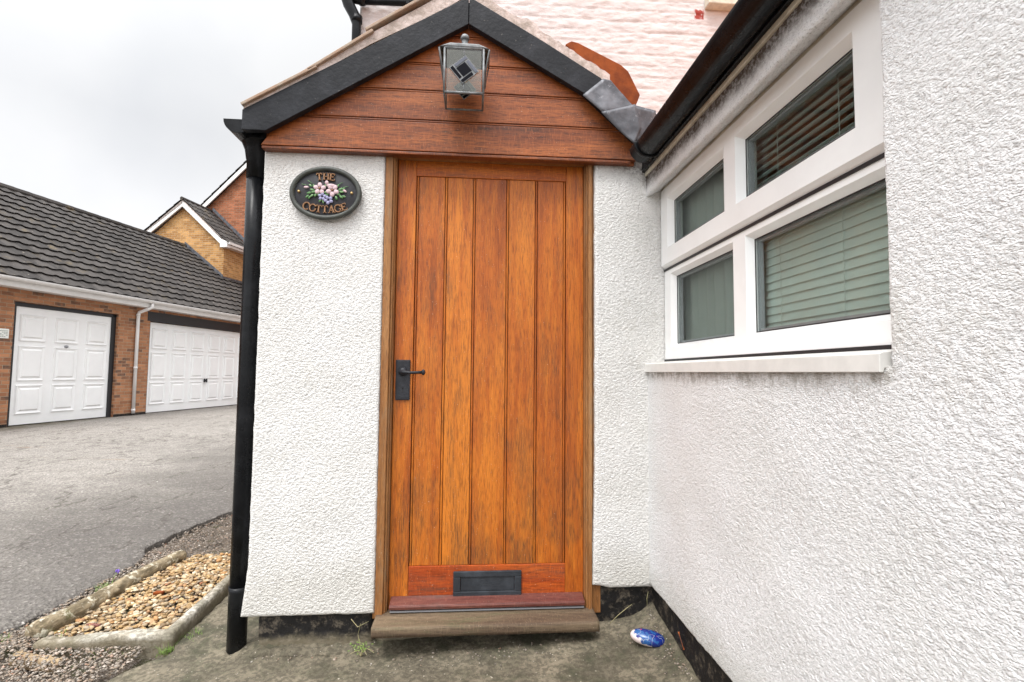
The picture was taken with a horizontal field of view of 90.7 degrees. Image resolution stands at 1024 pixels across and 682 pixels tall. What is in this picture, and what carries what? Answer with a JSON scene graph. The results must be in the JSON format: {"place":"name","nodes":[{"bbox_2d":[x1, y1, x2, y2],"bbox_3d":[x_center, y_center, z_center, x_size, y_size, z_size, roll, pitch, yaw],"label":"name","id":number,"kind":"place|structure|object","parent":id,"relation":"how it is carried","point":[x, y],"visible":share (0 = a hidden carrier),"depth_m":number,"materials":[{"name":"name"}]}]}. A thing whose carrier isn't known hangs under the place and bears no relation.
{"place":"outdoors","nodes":[
{"label":"outdoors","id":0,"kind":"place"},
{"bbox_2d":[0,514,231,681],"bbox_3d":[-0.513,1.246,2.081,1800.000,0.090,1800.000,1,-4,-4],"label":"ground","id":1,"kind":"structure","parent":0,"point":[132,665],"depth_m":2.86,"materials":[{"name":"grey gravel"}]},
{"bbox_2d":[8,650,62,673],"bbox_3d":[-1.837,1.239,1.954,0.235,0.048,0.053,0,-4,12],"label":"stone piece","id":2,"kind":"object","parent":1,"relation":"on","point":[50,658],"visible":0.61,"depth_m":1.94,"materials":[{"name":"stone"}]},
{"bbox_2d":[32,628,166,659],"bbox_3d":[-1.654,1.256,2.058,0.532,0.148,0.069,1,-4,-4],"label":"kerb stone","id":3,"kind":"object","parent":1,"relation":"on","point":[149,639],"visible":0.52,"depth_m":2.04,"materials":[{"name":"concrete"}]},
{"bbox_2d":[342,0,737,113],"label":"pink cottage","id":4,"kind":"structure","parent":1,"relation":"on","point":[654,48],"depth_m":3.38,"materials":[{"name":"brick"}]},
{"bbox_2d":[705,0,737,10],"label":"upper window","id":5,"kind":"structure","parent":4,"relation":"in","point":[720,5],"depth_m":3.40,"materials":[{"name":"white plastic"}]},
{"bbox_2d":[0,404,236,635],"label":"driveway","id":6,"kind":"structure","parent":0,"point":[86,503],"depth_m":4.45,"materials":[{"name":"grey asphalt"}]},
{"bbox_2d":[0,182,241,427],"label":"garage block","id":7,"kind":"structure","parent":6,"relation":"on","point":[88,299],"depth_m":10.96,"materials":[{"name":"grey tile"}]},
{"bbox_2d":[0,328,8,338],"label":"wall plate","id":8,"kind":"object","parent":7,"relation":"attached to","point":[4,333],"depth_m":8.65,"materials":[{"name":"grey"}]},
{"bbox_2d":[8,306,110,425],"bbox_3d":[-8.629,0.484,9.768,0.090,2.092,1.866,0,-4,7],"label":"garage door","id":9,"kind":"structure","parent":7,"relation":"in","point":[61,359],"depth_m":9.63,"materials":[{"name":"white paint"}]},
{"bbox_2d":[146,322,239,412],"bbox_3d":[-8.170,0.719,13.489,0.110,2.092,3.700,0,-4,7],"label":"garage door","id":10,"kind":"structure","parent":7,"relation":"in","point":[189,367],"depth_m":12.98,"materials":[{"name":"white paint"}]},
{"bbox_2d":[144,160,246,332],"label":"brick house","id":11,"kind":"structure","parent":6,"relation":"on","point":[209,230],"depth_m":16.59,"materials":[{"name":"brick"}]},
{"bbox_2d":[23,551,230,646],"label":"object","id":12,"kind":"structure","parent":0,"point":[127,610],"depth_m":2.47,"materials":[{"name":"gravel"}]},
{"bbox_2d":[25,550,186,641],"bbox_3d":[-1.974,1.238,2.554,0.099,0.096,0.945,1,-4,-1],"label":"kerb stone","id":13,"kind":"object","parent":12,"relation":"on","point":[42,627],"visible":0.77,"depth_m":2.36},
{"bbox_2d":[47,552,229,636],"bbox_3d":[-1.717,1.271,2.612,0.532,0.058,1.020,1,-4,-4],"label":"pebble bed","id":14,"kind":"object","parent":12,"relation":"on","point":[166,617],"visible":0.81,"depth_m":2.44,"materials":[{"name":"beige gravel"}]},
{"bbox_2d":[86,623,100,627],"bbox_3d":[-1.804,1.226,2.183,0.062,0.014,0.016,0,-4,7],"label":"tile shard","id":15,"kind":"object","parent":14,"relation":"on","point":[96,624],"visible":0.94,"depth_m":2.18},
{"bbox_2d":[153,590,164,594],"bbox_3d":[-1.749,1.247,2.507,0.045,0.014,0.024,1,-4,-4],"label":"brick fragment","id":16,"kind":"object","parent":14,"relation":"on","point":[158,592],"visible":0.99,"depth_m":2.50,"materials":[{"name":"orange brick"}]},
{"bbox_2d":[0,0,359,229],"label":"sky","id":17,"kind":"structure","parent":0,"point":[116,110],"materials":[{"name":"white"}]},
{"bbox_2d":[106,596,700,681],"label":"path","id":18,"kind":"structure","parent":0,"point":[199,657],"depth_m":1.92,"materials":[{"name":"concrete"}]},
{"bbox_2d":[156,642,176,655],"bbox_3d":[-1.385,1.228,2.018,0.108,0.042,0.081,2,-4,-27],"label":"grass tuft","id":19,"kind":"object","parent":18,"relation":"on","point":[165,651],"visible":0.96,"depth_m":2.02,"materials":[{"name":"green plant"}]},
{"bbox_2d":[160,574,229,656],"bbox_3d":[-1.466,1.284,2.695,0.050,0.138,1.331,1,-4,-6],"label":"kerb stone","id":20,"kind":"object","parent":18,"relation":"on","point":[190,619],"visible":0.3,"depth_m":2.23,"materials":[{"name":"concrete"}]},
{"bbox_2d":[182,628,208,639],"bbox_3d":[-1.349,1.229,2.132,0.152,0.019,0.129,2,-4,-21],"label":"moss patch","id":21,"kind":"object","parent":18,"relation":"on","point":[192,632],"visible":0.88,"depth_m":2.14,"materials":[{"name":"green plant"}]},
{"bbox_2d":[348,624,373,656],"bbox_3d":[-0.589,1.164,1.971,0.094,0.134,0.076,3,-4,-34],"label":"weed","id":22,"kind":"object","parent":18,"relation":"on","point":[361,653],"visible":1,"depth_m":1.97,"materials":[{"name":"plant"}]},
{"bbox_2d":[223,0,664,657],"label":"cottage porch","id":23,"kind":"object","parent":18,"relation":"on","point":[451,342],"visible":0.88,"depth_m":2.14,"materials":[{"name":"paint"}]},
{"bbox_2d":[289,166,361,219],"bbox_3d":[-0.773,-0.613,2.103,0.294,0.228,0.035,1,-4,-4],"label":"name plaque","id":24,"kind":"object","parent":23,"relation":"attached to","point":[325,193],"visible":1,"depth_m":2.10,"materials":[{"name":"stone"}]},
{"bbox_2d":[438,34,489,111],"bbox_3d":[-0.194,-1.101,2.070,0.203,0.289,0.189,1,-4,-4],"label":"wall lantern","id":25,"kind":"object","parent":23,"relation":"attached to","point":[464,61],"depth_m":1.99,"materials":[{"name":"grey metal"},{"name":"clear glass"}]},
{"bbox_2d":[388,160,584,612],"bbox_3d":[-0.095,0.168,2.171,0.816,1.910,0.107,1,-4,-4],"label":"door","id":26,"kind":"structure","parent":23,"relation":"in","point":[487,473],"depth_m":2.18,"materials":[{"name":"brown wood"}]},
{"bbox_2d":[251,612,692,679],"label":"grit specks","id":27,"kind":"object","parent":18,"relation":"on","point":[335,658],"visible":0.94,"depth_m":1.95,"materials":[{"name":"grey gravel"}]},
{"bbox_2d":[630,628,664,646],"bbox_3d":[0.523,1.143,1.951,0.131,0.056,0.074,0,-4,13],"label":"painted stone","id":28,"kind":"object","parent":18,"relation":"on","point":[647,637],"visible":0.99,"depth_m":1.93,"materials":[{"name":"blue stone"}]},
{"bbox_2d":[630,0,1023,681],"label":"cottage extension","id":29,"kind":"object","parent":18,"relation":"on","point":[836,498],"visible":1,"depth_m":1.04,"materials":[{"name":"paint"}]},
{"bbox_2d":[683,167,733,339],"bbox_3d":[0.768,-0.310,1.934,0.027,0.780,0.600,1,-4,-4],"label":"window curtain","id":30,"kind":"object","parent":29,"relation":"hanging from","point":[708,301],"depth_m":1.97,"materials":[{"name":"fabric"}]},
{"bbox_2d":[645,0,891,371],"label":"window","id":31,"kind":"structure","parent":29,"relation":"in","point":[850,168],"depth_m":1.37,"materials":[{"name":"white plastic"}]},
{"bbox_2d":[756,61,889,327],"bbox_3d":[0.806,-0.363,1.277,0.028,0.785,0.680,1,-4,-4],"label":"window blind","id":32,"kind":"object","parent":29,"relation":"hanging from","point":[834,264],"depth_m":1.29,"materials":[{"name":"green plastic"}]}
]}

